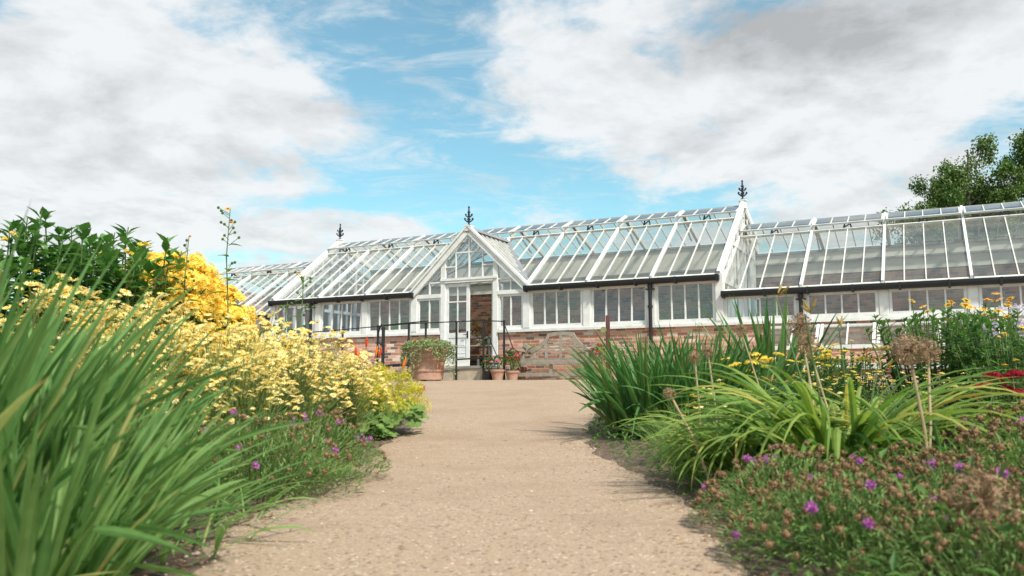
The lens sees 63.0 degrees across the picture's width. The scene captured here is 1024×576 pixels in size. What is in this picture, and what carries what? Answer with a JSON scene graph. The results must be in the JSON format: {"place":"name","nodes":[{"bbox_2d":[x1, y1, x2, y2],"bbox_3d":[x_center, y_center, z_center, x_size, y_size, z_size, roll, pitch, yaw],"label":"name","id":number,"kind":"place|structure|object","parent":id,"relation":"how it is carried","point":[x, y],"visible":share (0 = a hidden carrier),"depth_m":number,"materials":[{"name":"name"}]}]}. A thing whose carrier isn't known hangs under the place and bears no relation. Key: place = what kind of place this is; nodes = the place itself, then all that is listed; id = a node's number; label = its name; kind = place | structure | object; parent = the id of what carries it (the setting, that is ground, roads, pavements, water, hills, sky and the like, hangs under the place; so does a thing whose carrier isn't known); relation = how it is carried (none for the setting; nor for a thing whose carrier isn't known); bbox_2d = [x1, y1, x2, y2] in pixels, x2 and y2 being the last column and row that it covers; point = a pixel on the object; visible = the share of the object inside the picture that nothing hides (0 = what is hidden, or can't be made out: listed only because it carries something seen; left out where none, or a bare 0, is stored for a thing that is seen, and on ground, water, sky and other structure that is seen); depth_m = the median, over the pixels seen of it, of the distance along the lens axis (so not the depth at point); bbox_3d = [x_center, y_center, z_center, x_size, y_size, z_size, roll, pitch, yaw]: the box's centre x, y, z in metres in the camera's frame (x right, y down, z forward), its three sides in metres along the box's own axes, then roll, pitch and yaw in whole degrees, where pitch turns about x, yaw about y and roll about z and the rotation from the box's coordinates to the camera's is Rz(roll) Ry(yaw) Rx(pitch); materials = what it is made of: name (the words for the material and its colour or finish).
{"place":"outdoors","nodes":[
{"label":"outdoors","id":0,"kind":"place"},
{"bbox_2d":[143,380,749,575],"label":"path","id":1,"kind":"structure","parent":0,"point":[510,410],"depth_m":3.30,"materials":[{"name":"gravel"}]},
{"bbox_2d":[399,336,456,380],"bbox_3d":[-1.872,1.588,18.781,1.320,1.005,1.279,-3,-8,26],"label":"terracotta planter","id":2,"kind":"object","parent":1,"relation":"on","point":[428,358],"visible":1,"depth_m":18.42,"materials":[{"name":"orange ceramic"}]},
{"bbox_2d":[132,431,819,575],"bbox_3d":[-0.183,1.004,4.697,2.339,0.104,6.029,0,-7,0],"label":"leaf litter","id":3,"kind":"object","parent":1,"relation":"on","point":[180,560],"visible":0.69,"depth_m":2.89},
{"bbox_2d":[489,355,506,379],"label":"potted geranium","id":4,"kind":"object","parent":1,"relation":"on","point":[497,374],"visible":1,"depth_m":18.85,"materials":[{"name":"ceramic"}]},
{"bbox_2d":[503,353,521,379],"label":"potted geranium","id":5,"kind":"object","parent":1,"relation":"on","point":[511,375],"visible":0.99,"depth_m":18.87,"materials":[{"name":"ceramic"}]},
{"bbox_2d":[0,0,1023,311],"label":"sky","id":6,"kind":"structure","parent":0,"point":[303,119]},
{"bbox_2d":[128,385,1018,575],"bbox_3d":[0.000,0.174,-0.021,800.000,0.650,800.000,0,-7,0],"label":"ground","id":7,"kind":"structure","parent":0,"point":[603,446],"depth_m":3.23,"materials":[{"name":"soil"}]},
{"bbox_2d":[0,249,67,341],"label":"yellow flowers","id":8,"kind":"object","parent":7,"relation":"on","point":[13,270],"visible":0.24,"depth_m":5.15,"materials":[{"name":"green plant"}]},
{"bbox_2d":[0,206,79,323],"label":"leafy clump","id":9,"kind":"object","parent":7,"relation":"on","point":[14,225],"visible":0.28,"depth_m":5.67,"materials":[{"name":"green plant"}]},
{"bbox_2d":[0,272,107,374],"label":"daisy plant","id":10,"kind":"object","parent":7,"relation":"on","point":[66,296],"visible":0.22,"depth_m":4.67,"materials":[{"name":"yellow plant"}]},
{"bbox_2d":[9,206,153,350],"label":"leafy clump","id":11,"kind":"object","parent":7,"relation":"on","point":[83,234],"visible":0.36,"depth_m":5.85,"materials":[{"name":"green plant"}]},
{"bbox_2d":[0,253,166,406],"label":"sword leaf clump","id":12,"kind":"object","parent":7,"relation":"on","point":[16,350],"visible":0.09,"depth_m":2.58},
{"bbox_2d":[9,277,169,373],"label":"daisy plant","id":13,"kind":"object","parent":7,"relation":"on","point":[81,288],"visible":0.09,"depth_m":5.39,"materials":[{"name":"yellow plant"}]},
{"bbox_2d":[38,223,150,321],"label":"leafy clump","id":14,"kind":"object","parent":7,"relation":"on","point":[103,241],"visible":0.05,"depth_m":6.61,"materials":[{"name":"green plant"}]},
{"bbox_2d":[51,326,178,439],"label":"daisy plant","id":15,"kind":"object","parent":7,"relation":"on","point":[150,388],"visible":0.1,"depth_m":4.07,"materials":[{"name":"yellow plant"}]},
{"bbox_2d":[0,230,264,496],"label":"sword leaf clump","id":16,"kind":"object","parent":7,"relation":"on","point":[64,352],"visible":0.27,"depth_m":2.15,"materials":[{"name":"plant"}]},
{"bbox_2d":[74,226,190,344],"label":"leafy clump","id":17,"kind":"object","parent":7,"relation":"on","point":[148,267],"visible":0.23,"depth_m":6.20,"materials":[{"name":"green plant"}]},
{"bbox_2d":[0,370,267,575],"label":"sword leaf clump","id":18,"kind":"object","parent":7,"relation":"on","point":[34,534],"visible":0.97,"depth_m":1.64,"materials":[{"name":"plant"}]},
{"bbox_2d":[53,288,221,405],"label":"daisy plant","id":19,"kind":"object","parent":7,"relation":"on","point":[158,304],"visible":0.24,"depth_m":4.90,"materials":[{"name":"yellow plant"}]},
{"bbox_2d":[61,303,224,444],"bbox_3d":[-2.056,0.558,4.488,0.937,0.955,0.861,-2,-7,20],"label":"daisy plant","id":20,"kind":"object","parent":7,"relation":"on","point":[152,336],"visible":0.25,"depth_m":4.54,"materials":[{"name":"yellow plant"}]},
{"bbox_2d":[0,201,290,538],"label":"sword leaf clump","id":21,"kind":"object","parent":7,"relation":"on","point":[27,385],"visible":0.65,"depth_m":1.77,"materials":[{"name":"plant"}]},
{"bbox_2d":[0,343,300,575],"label":"sword leaf clump","id":22,"kind":"object","parent":7,"relation":"on","point":[183,507],"visible":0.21,"depth_m":2.11,"materials":[{"name":"plant"}]},
{"bbox_2d":[1,294,315,478],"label":"sword leaf clump","id":23,"kind":"object","parent":7,"relation":"on","point":[126,383],"visible":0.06,"depth_m":2.45,"materials":[{"name":"plant"}]},
{"bbox_2d":[107,249,226,387],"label":"golden bush","id":24,"kind":"object","parent":7,"relation":"on","point":[205,287],"visible":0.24,"depth_m":6.59,"materials":[{"name":"yellow plant"}]},
{"bbox_2d":[114,292,257,456],"bbox_3d":[-2.191,0.601,5.489,1.106,1.106,1.074,-1,-7,12],"label":"daisy plant","id":25,"kind":"object","parent":7,"relation":"on","point":[187,327],"visible":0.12,"depth_m":5.52,"materials":[{"name":"yellow plant"}]},
{"bbox_2d":[114,377,282,524],"bbox_3d":[-1.267,0.561,2.868,0.814,0.593,0.966,5,-8,-35],"label":"sword leaf clump","id":26,"kind":"object","parent":7,"relation":"on","point":[179,433],"visible":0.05,"depth_m":2.90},
{"bbox_2d":[189,285,261,402],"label":"golden bush","id":27,"kind":"object","parent":7,"relation":"on","point":[234,295],"visible":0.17,"depth_m":6.85,"materials":[{"name":"yellow plant"}]},
{"bbox_2d":[210,206,243,386],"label":"tall flower stem","id":28,"kind":"object","parent":7,"relation":"on","point":[232,243],"visible":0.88,"depth_m":6.36,"materials":[{"name":"green plant"}]},
{"bbox_2d":[157,313,302,474],"bbox_3d":[-1.751,0.619,5.044,0.952,0.966,0.963,-3,-7,25],"label":"daisy plant","id":29,"kind":"object","parent":7,"relation":"on","point":[212,345],"visible":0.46,"depth_m":5.02,"materials":[{"name":"yellow plant"}]},
{"bbox_2d":[132,471,337,572],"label":"grass tuft","id":30,"kind":"object","parent":7,"relation":"on","point":[219,535],"visible":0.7,"depth_m":2.56,"materials":[{"name":"green plant"}]},
{"bbox_2d":[190,343,306,480],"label":"daisy plant","id":31,"kind":"object","parent":7,"relation":"on","point":[266,382],"visible":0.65,"depth_m":4.45,"materials":[{"name":"yellow plant"}]},
{"bbox_2d":[184,310,320,400],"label":"daisy plant","id":32,"kind":"object","parent":7,"relation":"on","point":[263,321],"visible":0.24,"depth_m":6.34,"materials":[{"name":"yellow plant"}]},
{"bbox_2d":[196,317,328,413],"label":"daisy plant","id":33,"kind":"object","parent":7,"relation":"on","point":[253,340],"visible":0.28,"depth_m":5.68,"materials":[{"name":"yellow plant"}]},
{"bbox_2d":[205,460,321,527],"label":"grass tuft","id":34,"kind":"object","parent":7,"relation":"on","point":[270,502],"visible":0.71,"depth_m":3.18,"materials":[{"name":"green plant"}]},
{"bbox_2d":[185,408,371,505],"bbox_3d":[-1.164,0.757,3.842,1.033,0.408,1.012,0,-7,0],"label":"pincushion mound","id":35,"kind":"object","parent":7,"relation":"on","point":[278,458],"visible":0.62,"depth_m":3.74,"materials":[{"name":"green plant"}]},
{"bbox_2d":[223,333,355,462],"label":"daisy plant","id":36,"kind":"object","parent":7,"relation":"on","point":[340,393],"visible":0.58,"depth_m":5.35,"materials":[{"name":"yellow plant"}]},
{"bbox_2d":[201,404,392,486],"bbox_3d":[-1.162,0.835,4.529,1.051,0.415,1.036,-3,-8,27],"label":"pincushion mound","id":37,"kind":"object","parent":7,"relation":"on","point":[338,420],"visible":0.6,"depth_m":4.47,"materials":[{"name":"green plant"}]},
{"bbox_2d":[280,271,313,386],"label":"tall flower stem","id":38,"kind":"object","parent":7,"relation":"on","point":[297,292],"visible":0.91,"depth_m":7.02,"materials":[{"name":"green plant"}]},
{"bbox_2d":[256,321,377,456],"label":"daisy plant","id":39,"kind":"object","parent":7,"relation":"on","point":[369,387],"visible":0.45,"depth_m":6.26,"materials":[{"name":"yellow plant"}]},
{"bbox_2d":[294,344,394,448],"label":"daisy plant","id":40,"kind":"object","parent":7,"relation":"on","point":[356,402],"visible":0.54,"depth_m":6.48,"materials":[{"name":"yellow plant"}]},
{"bbox_2d":[322,349,391,440],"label":"daisy plant","id":41,"kind":"object","parent":7,"relation":"on","point":[361,411],"visible":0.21,"depth_m":7.40,"materials":[{"name":"yellow plant"}]},
{"bbox_2d":[358,415,398,437],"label":"lobed leaf plant","id":42,"kind":"object","parent":7,"relation":"on","point":[387,425],"visible":0.84,"depth_m":7.41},
{"bbox_2d":[336,362,431,429],"bbox_3d":[-1.257,1.017,7.950,0.994,0.622,1.038,0,-7,0],"label":"lime flower mound","id":43,"kind":"object","parent":7,"relation":"on","point":[411,408],"visible":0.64,"depth_m":7.73,"materials":[{"name":"yellow plant"}]},
{"bbox_2d":[377,320,428,375],"bbox_3d":[-2.648,1.549,20.165,1.472,1.484,0.083,-3,-8,26],"label":"looped rail","id":44,"kind":"object","parent":7,"relation":"on","point":[382,343],"visible":0.73,"depth_m":20.38,"materials":[{"name":"black metal"}]},
{"bbox_2d":[132,371,1023,575],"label":"undergrowth","id":45,"kind":"object","parent":7,"relation":"on","point":[893,562],"visible":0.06,"depth_m":2.56,"materials":[{"name":"green plant"}]},
{"bbox_2d":[215,180,1023,379],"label":"glasshouse","id":46,"kind":"structure","parent":7,"relation":"on","point":[536,301],"depth_m":21.39,"materials":[{"name":"white wood"}]},
{"bbox_2d":[276,303,314,335],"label":"window","id":47,"kind":"structure","parent":46,"relation":"in","point":[304,305],"depth_m":23.64,"materials":[{"name":"white paint"}]},
{"bbox_2d":[320,301,361,334],"bbox_3d":[-4.674,0.827,22.939,1.400,0.900,0.062,-3,-12,26],"label":"window","id":48,"kind":"structure","parent":46,"relation":"in","point":[350,331],"depth_m":22.95,"materials":[{"name":"white paint"}]},
{"bbox_2d":[368,298,410,332],"bbox_3d":[-3.249,0.738,22.219,1.380,0.900,0.062,-3,-8,26],"label":"window","id":49,"kind":"structure","parent":46,"relation":"in","point":[398,299],"depth_m":22.22,"materials":[{"name":"white paint"}]},
{"bbox_2d":[418,298,440,330],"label":"window","id":50,"kind":"structure","parent":46,"relation":"in","point":[431,299],"depth_m":21.65,"materials":[{"name":"white paint"}]},
{"bbox_2d":[445,283,469,365],"bbox_3d":[-1.395,0.925,21.231,0.695,2.105,0.103,-3,-8,26],"label":"door","id":51,"kind":"structure","parent":46,"relation":"in","point":[463,350],"depth_m":21.18,"materials":[{"name":"white paint"}]},
{"bbox_2d":[498,293,522,328],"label":"window","id":52,"kind":"structure","parent":46,"relation":"in","point":[520,294],"depth_m":20.60,"materials":[{"name":"white paint"}]},
{"bbox_2d":[531,288,582,326],"bbox_3d":[1.077,0.481,20.064,1.360,0.900,0.062,-3,-8,26],"label":"window","id":53,"kind":"structure","parent":46,"relation":"in","point":[574,289],"depth_m":20.06,"materials":[{"name":"white paint"}]},
{"bbox_2d":[591,285,646,324],"bbox_3d":[2.486,0.403,19.373,1.360,0.900,0.062,-3,-12,26],"label":"window","id":54,"kind":"structure","parent":46,"relation":"in","point":[593,289],"depth_m":19.36,"materials":[{"name":"white paint"}]},
{"bbox_2d":[655,280,715,322],"bbox_3d":[3.873,0.316,18.671,1.340,0.900,0.062,-3,-8,26],"label":"window","id":55,"kind":"structure","parent":46,"relation":"in","point":[672,320],"depth_m":18.65,"materials":[{"name":"white paint"}]},
{"bbox_2d":[724,294,796,320],"bbox_3d":[5.327,0.418,17.925,1.500,0.520,0.062,-3,-8,26],"label":"window","id":56,"kind":"structure","parent":46,"relation":"in","point":[726,299],"depth_m":17.92,"materials":[{"name":"white paint"}]},
{"bbox_2d":[806,290,878,317],"bbox_3d":[6.789,0.334,17.189,1.380,0.520,0.062,-3,-11,26],"label":"window","id":57,"kind":"structure","parent":46,"relation":"in","point":[859,313],"depth_m":17.15,"materials":[{"name":"white paint"}]},
{"bbox_2d":[889,286,967,314],"bbox_3d":[8.204,0.248,16.491,1.380,0.520,0.062,-3,-8,26],"label":"window","id":58,"kind":"structure","parent":46,"relation":"in","point":[964,288],"depth_m":16.51,"materials":[{"name":"white paint"}]},
{"bbox_2d":[978,283,1023,311],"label":"window","id":59,"kind":"structure","parent":46,"relation":"in","point":[980,287],"depth_m":15.92,"materials":[{"name":"white paint"}]},
{"bbox_2d":[540,323,755,440],"bbox_3d":[1.129,0.840,7.328,1.817,1.077,1.800,0,-7,0],"label":"sword leaf clump","id":60,"kind":"object","parent":7,"relation":"on","point":[623,400],"visible":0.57,"depth_m":6.97,"materials":[{"name":"plant"}]},
{"bbox_2d":[616,399,729,478],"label":"feathery grass","id":61,"kind":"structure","parent":7,"relation":"on","point":[677,464],"depth_m":4.64,"materials":[{"name":"green plant"}]},
{"bbox_2d":[596,321,764,383],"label":"sword leaf clump","id":62,"kind":"object","parent":7,"relation":"on","point":[697,347],"visible":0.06,"depth_m":8.03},
{"bbox_2d":[663,388,709,480],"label":"allium stem","id":63,"kind":"object","parent":7,"relation":"on","point":[669,395],"visible":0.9,"depth_m":3.89,"materials":[{"name":"plant"}]},
{"bbox_2d":[580,329,811,428],"bbox_3d":[1.562,0.851,7.215,1.960,1.034,1.603,-1,-7,8],"label":"sword leaf clump","id":64,"kind":"object","parent":7,"relation":"on","point":[687,382],"visible":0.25,"depth_m":6.91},
{"bbox_2d":[602,358,889,493],"bbox_3d":[1.138,0.730,4.090,1.269,0.777,1.322,3,-7,-25],"label":"lily clump","id":65,"kind":"object","parent":7,"relation":"on","point":[712,463],"visible":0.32,"depth_m":3.98,"materials":[{"name":"green plant"}]},
{"bbox_2d":[692,345,810,418],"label":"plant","id":66,"kind":"object","parent":7,"relation":"on","point":[777,384],"visible":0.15,"depth_m":7.64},
{"bbox_2d":[721,352,783,408],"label":"yarrow plant","id":67,"kind":"object","parent":7,"relation":"on","point":[753,362],"visible":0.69,"depth_m":6.80,"materials":[{"name":"yellow plant"}]},
{"bbox_2d":[681,291,849,410],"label":"sword leaf clump","id":68,"kind":"object","parent":7,"relation":"on","point":[782,344],"visible":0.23,"depth_m":8.23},
{"bbox_2d":[686,441,909,542],"bbox_3d":[1.024,0.698,2.935,0.830,0.309,0.813,1,-7,-9],"label":"pincushion mound","id":69,"kind":"object","parent":7,"relation":"on","point":[714,488],"visible":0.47,"depth_m":2.94,"materials":[{"name":"green plant"}]},
{"bbox_2d":[787,312,814,407],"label":"allium stem","id":70,"kind":"object","parent":7,"relation":"on","point":[800,325],"visible":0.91,"depth_m":4.49,"materials":[{"name":"plant"}]},
{"bbox_2d":[794,331,828,409],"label":"allium stem","id":71,"kind":"object","parent":7,"relation":"on","point":[806,343],"visible":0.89,"depth_m":4.28,"materials":[{"name":"plant"}]},
{"bbox_2d":[771,355,885,418],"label":"yellow daisy plant","id":72,"kind":"object","parent":7,"relation":"on","point":[839,387],"visible":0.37,"depth_m":6.14,"materials":[{"name":"green plant"}]},
{"bbox_2d":[786,343,874,405],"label":"yarrow plant","id":73,"kind":"object","parent":7,"relation":"on","point":[820,356],"visible":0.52,"depth_m":7.07,"materials":[{"name":"yellow plant"}]},
{"bbox_2d":[796,340,867,396],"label":"leafy perennial","id":74,"kind":"object","parent":7,"relation":"on","point":[811,368],"visible":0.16,"depth_m":7.46,"materials":[{"name":"green plant"}]},
{"bbox_2d":[648,283,1023,499],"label":"lily clump","id":75,"kind":"object","parent":7,"relation":"on","point":[872,427],"visible":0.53,"depth_m":3.54,"materials":[{"name":"green plant"}]},
{"bbox_2d":[813,348,890,404],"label":"leafy perennial","id":76,"kind":"object","parent":7,"relation":"on","point":[838,371],"visible":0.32,"depth_m":6.70,"materials":[{"name":"green plant"}]},
{"bbox_2d":[686,316,1018,472],"bbox_3d":[1.748,0.668,4.280,1.649,1.037,1.687,6,-9,-43],"label":"lily clump","id":77,"kind":"object","parent":7,"relation":"on","point":[858,393],"visible":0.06,"depth_m":4.21,"materials":[{"name":"green plant"}]},
{"bbox_2d":[715,455,1005,575],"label":"pincushion mound","id":78,"kind":"object","parent":7,"relation":"on","point":[868,521],"visible":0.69,"depth_m":2.30,"materials":[{"name":"green plant"}]},
{"bbox_2d":[812,366,978,424],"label":"yellow daisy plant","id":79,"kind":"object","parent":7,"relation":"on","point":[875,392],"visible":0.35,"depth_m":5.93,"materials":[{"name":"green plant"}]},
{"bbox_2d":[796,439,1000,537],"bbox_3d":[1.421,0.705,3.037,0.806,0.319,0.833,-7,-10,44],"label":"pincushion mound","id":80,"kind":"object","parent":7,"relation":"on","point":[932,451],"visible":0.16,"depth_m":3.02,"materials":[{"name":"green plant"}]},
{"bbox_2d":[787,353,1023,474],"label":"lily clump","id":81,"kind":"object","parent":7,"relation":"on","point":[868,405],"visible":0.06,"depth_m":3.79,"materials":[{"name":"green plant"}]},
{"bbox_2d":[889,333,930,489],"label":"allium stem","id":82,"kind":"object","parent":7,"relation":"on","point":[910,350],"visible":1,"depth_m":3.08,"materials":[{"name":"plant"}]},
{"bbox_2d":[827,450,1023,567],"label":"pincushion mound","id":83,"kind":"object","parent":7,"relation":"on","point":[928,469],"visible":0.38,"depth_m":2.54,"materials":[{"name":"green plant"}]},
{"bbox_2d":[863,298,992,420],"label":"leafy perennial","id":84,"kind":"object","parent":7,"relation":"on","point":[914,320],"visible":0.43,"depth_m":6.58,"materials":[{"name":"green plant"}]},
{"bbox_2d":[833,485,1023,575],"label":"pincushion mound","id":85,"kind":"object","parent":7,"relation":"on","point":[915,516],"visible":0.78,"depth_m":1.94,"materials":[{"name":"green plant"}]},
{"bbox_2d":[917,338,942,448],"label":"allium stem","id":86,"kind":"object","parent":7,"relation":"on","point":[931,352],"visible":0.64,"depth_m":3.46,"materials":[{"name":"plant"}]},
{"bbox_2d":[872,132,1023,244],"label":"birch tree","id":87,"kind":"object","parent":7,"relation":"on","point":[947,188],"visible":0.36,"depth_m":38.69,"materials":[{"name":"green plant"}]},
{"bbox_2d":[902,292,1018,424],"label":"leafy perennial","id":88,"kind":"object","parent":7,"relation":"on","point":[967,313],"visible":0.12,"depth_m":7.10,"materials":[{"name":"green plant"}]},
{"bbox_2d":[901,420,1023,533],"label":"pincushion mound","id":89,"kind":"object","parent":7,"relation":"on","point":[970,436],"visible":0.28,"depth_m":2.92,"materials":[{"name":"green plant"}]},
{"bbox_2d":[908,399,1023,484],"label":"pincushion mound","id":90,"kind":"object","parent":7,"relation":"on","point":[996,421],"visible":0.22,"depth_m":3.45,"materials":[{"name":"green plant"}]},
{"bbox_2d":[933,459,1023,573],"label":"pincushion mound","id":91,"kind":"object","parent":7,"relation":"on","point":[1011,470],"visible":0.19,"depth_m":2.29,"materials":[{"name":"green plant"}]},
{"bbox_2d":[938,303,1023,409],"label":"leafy perennial","id":92,"kind":"object","parent":7,"relation":"on","point":[988,326],"visible":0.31,"depth_m":6.28,"materials":[{"name":"green plant"}]},
{"bbox_2d":[944,466,1023,535],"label":"allium stem","id":93,"kind":"object","parent":7,"relation":"on","point":[988,480],"visible":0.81,"depth_m":1.94,"materials":[{"name":"plant"}]},
{"bbox_2d":[950,297,1023,395],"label":"leafy perennial","id":94,"kind":"object","parent":7,"relation":"on","point":[1016,312],"visible":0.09,"depth_m":7.29,"materials":[{"name":"green plant"}]},
{"bbox_2d":[952,325,1023,419],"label":"leafy perennial","id":95,"kind":"object","parent":7,"relation":"on","point":[1012,349],"visible":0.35,"depth_m":5.94,"materials":[{"name":"green plant"}]},
{"bbox_2d":[963,359,1023,424],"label":"leafy perennial","id":96,"kind":"object","parent":7,"relation":"on","point":[977,379],"visible":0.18,"depth_m":5.31,"materials":[{"name":"green plant"}]},
{"bbox_2d":[967,369,1023,454],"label":"crimson yarrow","id":97,"kind":"object","parent":7,"relation":"on","point":[1013,374],"visible":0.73,"depth_m":4.17,"materials":[{"name":"red plant"}]},
{"bbox_2d":[977,303,1023,400],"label":"phlox plant","id":98,"kind":"object","parent":7,"relation":"on","point":[1010,309],"visible":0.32,"depth_m":6.70,"materials":[{"name":"green plant"}]},
{"bbox_2d":[978,128,1023,237],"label":"birch tree","id":99,"kind":"object","parent":7,"relation":"on","point":[1018,145],"visible":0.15,"depth_m":41.05,"materials":[{"name":"green plant"}]},
{"bbox_2d":[306,378,943,385],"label":"forecourt pavement","id":100,"kind":"structure","parent":0,"point":[394,384],"depth_m":14.16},
{"bbox_2d":[362,366,509,380],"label":"ramp","id":101,"kind":"structure","parent":100,"relation":"on","point":[469,372],"depth_m":19.63,"materials":[{"name":"concrete"}]},
{"bbox_2d":[307,320,516,379],"bbox_3d":[-2.622,1.603,20.534,6.042,1.463,0.291,-3,-8,26],"label":"handrail","id":102,"kind":"object","parent":101,"relation":"on","point":[483,337],"visible":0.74,"depth_m":19.70,"materials":[{"name":"black metal"}]},
{"bbox_2d":[507,331,601,376],"bbox_3d":[0.993,1.567,19.128,2.090,1.188,0.759,-3,-8,26],"label":"garden bench","id":103,"kind":"object","parent":100,"relation":"on","point":[534,360],"visible":0.59,"depth_m":19.28,"materials":[{"name":"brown wood"}]},
{"bbox_2d":[771,318,1023,378],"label":"cold frame","id":104,"kind":"object","parent":100,"relation":"on","point":[857,349],"visible":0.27,"depth_m":16.35,"materials":[{"name":"wood"}]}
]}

